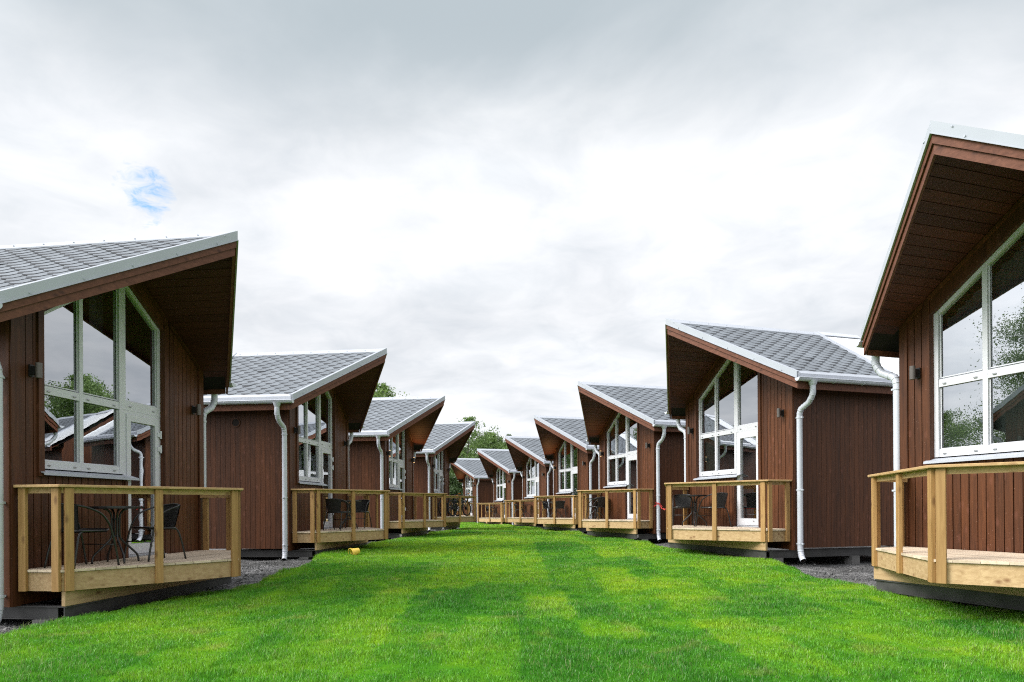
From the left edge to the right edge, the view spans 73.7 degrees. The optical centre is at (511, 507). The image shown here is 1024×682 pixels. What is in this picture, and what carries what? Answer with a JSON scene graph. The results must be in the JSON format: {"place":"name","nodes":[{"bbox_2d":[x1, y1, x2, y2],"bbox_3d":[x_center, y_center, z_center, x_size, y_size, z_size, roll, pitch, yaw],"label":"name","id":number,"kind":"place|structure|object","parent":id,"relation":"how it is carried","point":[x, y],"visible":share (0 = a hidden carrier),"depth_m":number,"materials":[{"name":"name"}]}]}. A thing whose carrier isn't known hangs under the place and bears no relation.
{"place":"outdoors","nodes":[
{"label":"outdoors","id":0,"kind":"place"},
{"bbox_2d":[0,528,1021,633],"bbox_3d":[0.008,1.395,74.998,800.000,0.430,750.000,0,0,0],"label":"ground","id":1,"kind":"structure","parent":0,"point":[855,574],"depth_m":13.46,"materials":[{"name":"grey gravel"}]},
{"bbox_2d":[0,231,238,625],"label":"cabin","id":2,"kind":"object","parent":1,"relation":"on","point":[115,361],"visible":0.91,"depth_m":9.65,"materials":[{"name":"brown wood"}]},
{"bbox_2d":[41,286,159,480],"bbox_3d":[-5.553,-1.836,9.375,0.198,2.905,2.380,0,0,7],"label":"window","id":3,"kind":"structure","parent":2,"relation":"in","point":[120,403],"depth_m":9.59,"materials":[{"name":"white glass"}]},
{"bbox_2d":[13,484,243,606],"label":"wooden deck","id":4,"kind":"structure","parent":2,"relation":"on","point":[80,583],"depth_m":8.40,"materials":[{"name":"brown wood"}]},
{"bbox_2d":[43,503,119,568],"bbox_3d":[-5.197,0.334,8.248,0.565,0.770,0.589,0,0,19],"label":"garden chair","id":5,"kind":"object","parent":4,"relation":"on","point":[78,529],"visible":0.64,"depth_m":8.09,"materials":[{"name":"black metal"}]},
{"bbox_2d":[86,506,143,563],"bbox_3d":[-5.122,0.354,8.836,0.644,0.730,0.644,0,0,-5],"label":"bistro table","id":6,"kind":"object","parent":4,"relation":"on","point":[117,530],"visible":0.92,"depth_m":8.79,"materials":[{"name":"black metal"}]},
{"bbox_2d":[124,503,186,561],"bbox_3d":[-4.856,0.334,9.318,0.565,0.770,0.589,0,0,29],"label":"garden chair","id":7,"kind":"object","parent":4,"relation":"on","point":[170,513],"visible":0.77,"depth_m":9.41,"materials":[{"name":"black metal"}]},
{"bbox_2d":[119,410,166,557],"bbox_3d":[-5.467,-0.330,10.144,0.160,2.111,0.870,0,0,7],"label":"door","id":8,"kind":"structure","parent":2,"relation":"in","point":[142,549],"depth_m":10.13,"materials":[{"name":"white glass"}]},
{"bbox_2d":[204,348,386,560],"bbox_3d":[-5.709,-1.291,17.424,5.225,5.381,4.966,0,0,6],"label":"cabin","id":9,"kind":"object","parent":1,"relation":"on","point":[280,426],"visible":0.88,"depth_m":15.63,"materials":[{"name":"paint"}]},
{"bbox_2d":[299,391,331,485],"bbox_3d":[-4.886,-1.994,17.013,0.198,2.905,2.380,0,0,6],"label":"window","id":10,"kind":"structure","parent":9,"relation":"in","point":[315,415],"depth_m":17.05,"materials":[{"name":"white glass"}]},
{"bbox_2d":[318,446,333,528],"bbox_3d":[-4.812,-0.488,17.783,0.160,2.111,0.870,0,0,6],"label":"door","id":11,"kind":"structure","parent":9,"relation":"in","point":[326,459],"depth_m":17.84,"materials":[{"name":"white glass"}]},
{"bbox_2d":[291,489,389,549],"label":"wooden deck","id":12,"kind":"structure","parent":9,"relation":"on","point":[351,534],"depth_m":16.12,"materials":[{"name":"brown wood"}]},
{"bbox_2d":[323,498,350,529],"bbox_3d":[-4.232,0.176,16.625,0.565,0.770,0.589,0,0,16],"label":"garden chair","id":13,"kind":"object","parent":12,"relation":"on","point":[333,505],"visible":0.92,"depth_m":16.41,"materials":[{"name":"black metal"}]},
{"bbox_2d":[339,500,360,528],"bbox_3d":[-4.178,0.196,17.477,0.644,0.730,0.644,0,0,-6],"label":"bistro table","id":14,"kind":"object","parent":12,"relation":"on","point":[347,515],"visible":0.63,"depth_m":17.43,"materials":[{"name":"black metal"}]},
{"bbox_2d":[345,499,371,527],"bbox_3d":[-4.089,0.178,18.284,0.565,0.770,0.589,0,0,11],"label":"garden chair","id":15,"kind":"object","parent":12,"relation":"on","point":[362,506],"visible":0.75,"depth_m":18.48,"materials":[{"name":"black metal"}]},
{"bbox_2d":[373,383,406,397],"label":"tree","id":16,"kind":"object","parent":1,"relation":"on","point":[383,390],"visible":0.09,"depth_m":57.69,"materials":[{"name":"green plant"}]},
{"bbox_2d":[414,421,474,531],"bbox_3d":[-4.325,-1.401,32.942,5.225,5.381,4.966,0,0,7],"label":"cabin","id":17,"kind":"object","parent":1,"relation":"on","point":[439,454],"visible":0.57,"depth_m":31.77,"materials":[{"name":"paint"}]},
{"bbox_2d":[434,451,442,492],"bbox_3d":[-3.507,-2.104,32.521,0.198,2.905,2.380,0,0,7],"label":"window","id":18,"kind":"structure","parent":17,"relation":"in","point":[438,459],"depth_m":32.68,"materials":[{"name":"white glass"}]},
{"bbox_2d":[439,473,443,492],"bbox_3d":[-3.424,-0.598,33.290,0.160,2.111,0.870,0,0,7],"label":"door","id":19,"kind":"structure","parent":17,"relation":"in","point":[440,474],"depth_m":33.41,"materials":[{"name":"white glass"}]},
{"bbox_2d":[432,495,476,525],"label":"wooden deck","id":20,"kind":"structure","parent":17,"relation":"on","point":[453,520],"depth_m":31.76,"materials":[{"name":"brown wood"}]},
{"bbox_2d":[438,493,461,515],"bbox_3d":[-2.972,-0.092,32.705,0.835,1.092,2.052,-7,-3,27],"label":"bicycle","id":21,"kind":"object","parent":20,"relation":"on","point":[439,503],"visible":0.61,"depth_m":32.70,"materials":[{"name":"paint"}]},
{"bbox_2d":[447,493,470,515],"bbox_3d":[-2.557,-0.094,33.049,0.835,1.092,2.052,-7,-3,29],"label":"bicycle","id":22,"kind":"object","parent":20,"relation":"on","point":[457,507],"visible":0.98,"depth_m":32.88,"materials":[{"name":"black rubber"}]},
{"bbox_2d":[449,473,462,515],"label":"tree","id":23,"kind":"object","parent":1,"relation":"on","point":[455,486],"visible":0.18,"depth_m":61.84,"materials":[{"name":"green plant"}]},
{"bbox_2d":[449,416,501,505],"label":"tree","id":24,"kind":"object","parent":1,"relation":"on","point":[474,444],"visible":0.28,"depth_m":65.56,"materials":[{"name":"green plant"}]},
{"bbox_2d":[460,431,505,457],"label":"tree","id":25,"kind":"object","parent":1,"relation":"on","point":[493,438],"visible":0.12,"depth_m":69.07,"materials":[{"name":"green plant"}]},
{"bbox_2d":[477,448,522,524],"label":"cabin","id":26,"kind":"object","parent":1,"relation":"on","point":[503,473],"visible":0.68,"depth_m":44.37,"materials":[{"name":"paint"}]},
{"bbox_2d":[476,503,508,523],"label":"wooden deck","id":27,"kind":"structure","parent":26,"relation":"on","point":[494,520],"depth_m":44.28,"materials":[{"name":"brown wood"}]},
{"bbox_2d":[496,468,505,500],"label":"window","id":28,"kind":"structure","parent":26,"relation":"in","point":[500,474],"depth_m":45.88,"materials":[{"name":"white glass"}]},
{"bbox_2d":[502,486,505,517],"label":"door","id":29,"kind":"structure","parent":26,"relation":"in","point":[504,487],"depth_m":45.00,"materials":[{"name":"white glass"}]},
{"bbox_2d":[499,441,507,448],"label":"tree","id":30,"kind":"object","parent":1,"relation":"on","point":[504,444],"visible":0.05,"depth_m":83.25,"materials":[{"name":"green plant"}]},
{"bbox_2d":[664,318,898,563],"bbox_3d":[5.819,-1.425,15.608,5.225,5.381,4.966,0,0,-18],"label":"cabin","id":31,"kind":"object","parent":1,"relation":"on","point":[809,414],"visible":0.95,"depth_m":14.18,"materials":[{"name":"paint"}]},
{"bbox_2d":[693,359,757,479],"bbox_3d":[4.892,-2.116,15.646,0.198,2.905,2.380,0,0,-18],"label":"window","id":32,"kind":"structure","parent":31,"relation":"in","point":[738,427],"depth_m":15.97,"materials":[{"name":"white glass"}]},
{"bbox_2d":[664,480,791,550],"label":"wooden deck","id":33,"kind":"structure","parent":31,"relation":"on","point":[751,538],"depth_m":14.01,"materials":[{"name":"brown wood"}]},
{"bbox_2d":[672,494,696,525],"bbox_3d":[4.155,0.064,16.546,0.565,0.770,0.589,0,0,10],"label":"garden chair","id":34,"kind":"object","parent":33,"relation":"on","point":[682,502],"visible":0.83,"depth_m":16.75,"materials":[{"name":"black metal"}]},
{"bbox_2d":[680,495,706,525],"bbox_3d":[4.255,0.081,15.958,0.644,0.730,0.644,0,0,-30],"label":"bistro table","id":35,"kind":"object","parent":33,"relation":"on","point":[694,502],"visible":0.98,"depth_m":15.93,"materials":[{"name":"black metal"}]},
{"bbox_2d":[695,492,731,526],"bbox_3d":[4.535,0.060,15.363,0.565,0.770,0.589,0,0,-30],"label":"garden chair","id":36,"kind":"object","parent":33,"relation":"on","point":[721,499],"visible":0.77,"depth_m":15.21,"materials":[{"name":"black metal"}]},
{"bbox_2d":[733,429,758,527],"bbox_3d":[5.157,-0.614,14.912,0.160,2.111,0.870,0,0,-18],"label":"door","id":37,"kind":"structure","parent":31,"relation":"in","point":[741,522],"depth_m":15.18,"materials":[{"name":"white glass"}]},
{"bbox_2d":[852,120,1023,610],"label":"cabin","id":38,"kind":"object","parent":1,"relation":"on","point":[944,321],"visible":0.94,"depth_m":8.37,"materials":[{"name":"paint"}]},
{"bbox_2d":[868,461,1023,595],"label":"wooden deck","id":39,"kind":"structure","parent":38,"relation":"on","point":[936,562],"depth_m":7.13,"materials":[{"name":"brown wood"}]},
{"bbox_2d":[923,223,1023,463],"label":"window","id":40,"kind":"structure","parent":38,"relation":"in","point":[988,373],"depth_m":8.37,"materials":[{"name":"white glass"}]},
{"bbox_2d":[0,522,1023,681],"bbox_3d":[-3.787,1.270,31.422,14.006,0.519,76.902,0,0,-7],"label":"lawn","id":41,"kind":"structure","parent":0,"point":[433,669],"depth_m":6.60,"materials":[{"name":"green plant"}]},
{"bbox_2d":[348,548,359,554],"bbox_3d":[-3.513,1.005,15.246,0.236,0.237,0.237,-21,9,-27],"label":"toy bucket","id":42,"kind":"object","parent":41,"relation":"on","point":[355,551],"visible":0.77,"depth_m":15.21,"materials":[{"name":"yellow plastic"}]},
{"bbox_2d":[349,396,444,540],"bbox_3d":[-5.009,-1.370,25.237,5.225,5.381,4.966,0,0,6],"label":"cabin","id":43,"kind":"object","parent":41,"relation":"on","point":[388,442],"visible":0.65,"depth_m":23.95,"materials":[{"name":"paint"}]},
{"bbox_2d":[389,430,404,489],"bbox_3d":[-4.190,-2.072,24.824,0.198,2.905,2.380,0,0,6],"label":"window","id":44,"kind":"structure","parent":43,"relation":"in","point":[396,443],"depth_m":24.93,"materials":[{"name":"white glass"}]},
{"bbox_2d":[399,463,407,519],"bbox_3d":[-4.112,-0.566,25.594,0.160,2.111,0.870,0,0,6],"label":"door","id":45,"kind":"structure","parent":43,"relation":"in","point":[402,471],"depth_m":25.64,"materials":[{"name":"white glass"}]},
{"bbox_2d":[388,492,446,533],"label":"wooden deck","id":46,"kind":"structure","parent":43,"relation":"on","point":[415,524],"depth_m":24.06,"materials":[{"name":"brown wood"}]},
{"bbox_2d":[451,458,492,522],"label":"cabin","id":47,"kind":"object","parent":41,"relation":"on","point":[472,477],"visible":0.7,"depth_m":52.75,"materials":[{"name":"paint"}]},
{"bbox_2d":[449,503,469,515],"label":"wooden deck","id":48,"kind":"structure","parent":47,"relation":"on","point":[462,512],"depth_m":53.48,"materials":[{"name":"brown wood"}]},
{"bbox_2d":[465,475,471,501],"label":"window","id":49,"kind":"structure","parent":47,"relation":"in","point":[468,480],"depth_m":54.80,"materials":[{"name":"white glass"}]},
{"bbox_2d":[470,489,471,515],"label":"door","id":50,"kind":"structure","parent":47,"relation":"in","point":[470,489],"depth_m":53.91,"materials":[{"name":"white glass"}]},
{"bbox_2d":[505,435,552,528],"bbox_3d":[2.086,-1.283,38.539,5.225,5.381,4.966,0,0,-18],"label":"cabin","id":51,"kind":"object","parent":41,"relation":"on","point":[529,460],"visible":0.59,"depth_m":37.82,"materials":[{"name":"paint"}]},
{"bbox_2d":[504,500,541,525],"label":"wooden deck","id":52,"kind":"structure","parent":51,"relation":"on","point":[520,520],"depth_m":37.45,"materials":[{"name":"brown wood"}]},
{"bbox_2d":[525,458,538,497],"bbox_3d":[1.159,-1.974,38.576,0.198,2.905,2.380,0,0,-18],"label":"window","id":53,"kind":"structure","parent":51,"relation":"in","point":[532,466],"depth_m":38.95,"materials":[{"name":"white glass"}]},
{"bbox_2d":[535,479,538,499],"bbox_3d":[1.429,-0.472,37.844,0.160,2.111,0.870,0,0,-18],"label":"door","id":54,"kind":"structure","parent":51,"relation":"in","point":[536,481],"depth_m":37.98,"materials":[{"name":"white glass"}]},
{"bbox_2d":[534,415,598,532],"bbox_3d":[3.448,-1.386,30.937,5.225,5.381,4.966,0,0,-19],"label":"cabin","id":55,"kind":"object","parent":41,"relation":"on","point":[570,452],"visible":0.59,"depth_m":30.21,"materials":[{"name":"paint"}]},
{"bbox_2d":[533,495,584,527],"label":"wooden deck","id":56,"kind":"structure","parent":55,"relation":"on","point":[553,521],"depth_m":29.41,"materials":[{"name":"brown wood"}]},
{"bbox_2d":[541,501,557,517],"bbox_3d":[1.693,0.102,31.426,0.589,0.770,0.565,0,0,41],"label":"garden chair","id":57,"kind":"object","parent":56,"relation":"on","point":[545,504],"visible":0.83,"depth_m":31.54,"materials":[{"name":"black metal"}]},
{"bbox_2d":[551,501,565,517],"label":"garden chair","id":58,"kind":"object","parent":56,"relation":"on","point":[560,504],"visible":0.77,"depth_m":30.12,"materials":[{"name":"black metal"}]},
{"bbox_2d":[556,441,576,493],"bbox_3d":[2.523,-2.078,30.966,0.198,2.905,2.380,0,0,-19],"label":"window","id":59,"kind":"structure","parent":55,"relation":"in","point":[567,452],"depth_m":31.26,"materials":[{"name":"clear glass"}]},
{"bbox_2d":[570,470,577,517],"bbox_3d":[2.797,-0.576,30.234,0.160,2.111,0.870,0,0,-19],"label":"door","id":60,"kind":"structure","parent":55,"relation":"in","point":[574,477],"depth_m":30.39,"materials":[{"name":"white glass"}]},
{"bbox_2d":[577,381,685,541],"bbox_3d":[4.631,-1.450,23.175,5.225,5.381,4.966,0,0,-19],"label":"cabin","id":61,"kind":"object","parent":41,"relation":"on","point":[634,433],"visible":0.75,"depth_m":22.03,"materials":[{"name":"paint"}]},
{"bbox_2d":[577,489,653,533],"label":"wooden deck","id":62,"kind":"structure","parent":61,"relation":"on","point":[633,526],"depth_m":21.61,"materials":[{"name":"brown wood"}]},
{"bbox_2d":[587,498,603,518],"bbox_3d":[2.962,0.058,24.065,0.644,0.730,0.644,0,0,-31],"label":"bistro table","id":63,"kind":"object","parent":62,"relation":"on","point":[594,508],"visible":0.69,"depth_m":24.07,"materials":[{"name":"black metal"}]},
{"bbox_2d":[586,497,604,519],"bbox_3d":[2.914,0.038,23.341,0.565,0.770,0.589,0,0,-39],"label":"garden chair","id":64,"kind":"object","parent":62,"relation":"on","point":[600,501],"visible":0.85,"depth_m":23.13,"materials":[{"name":"black metal"}]},
{"bbox_2d":[603,413,636,487],"bbox_3d":[3.704,-2.141,23.204,0.198,2.905,2.380,0,0,-19],"label":"window","id":65,"kind":"structure","parent":61,"relation":"in","point":[622,434],"depth_m":23.41,"materials":[{"name":"clear glass"}]},
{"bbox_2d":[625,455,636,519],"bbox_3d":[3.977,-0.639,22.473,0.160,2.111,0.870,0,0,-19],"label":"door","id":66,"kind":"structure","parent":61,"relation":"in","point":[631,460],"depth_m":22.64,"materials":[{"name":"white glass"}]},
{"bbox_2d":[0,0,1023,453],"label":"sky","id":67,"kind":"structure","parent":0,"point":[513,201],"materials":[{"name":"white"}]}
]}

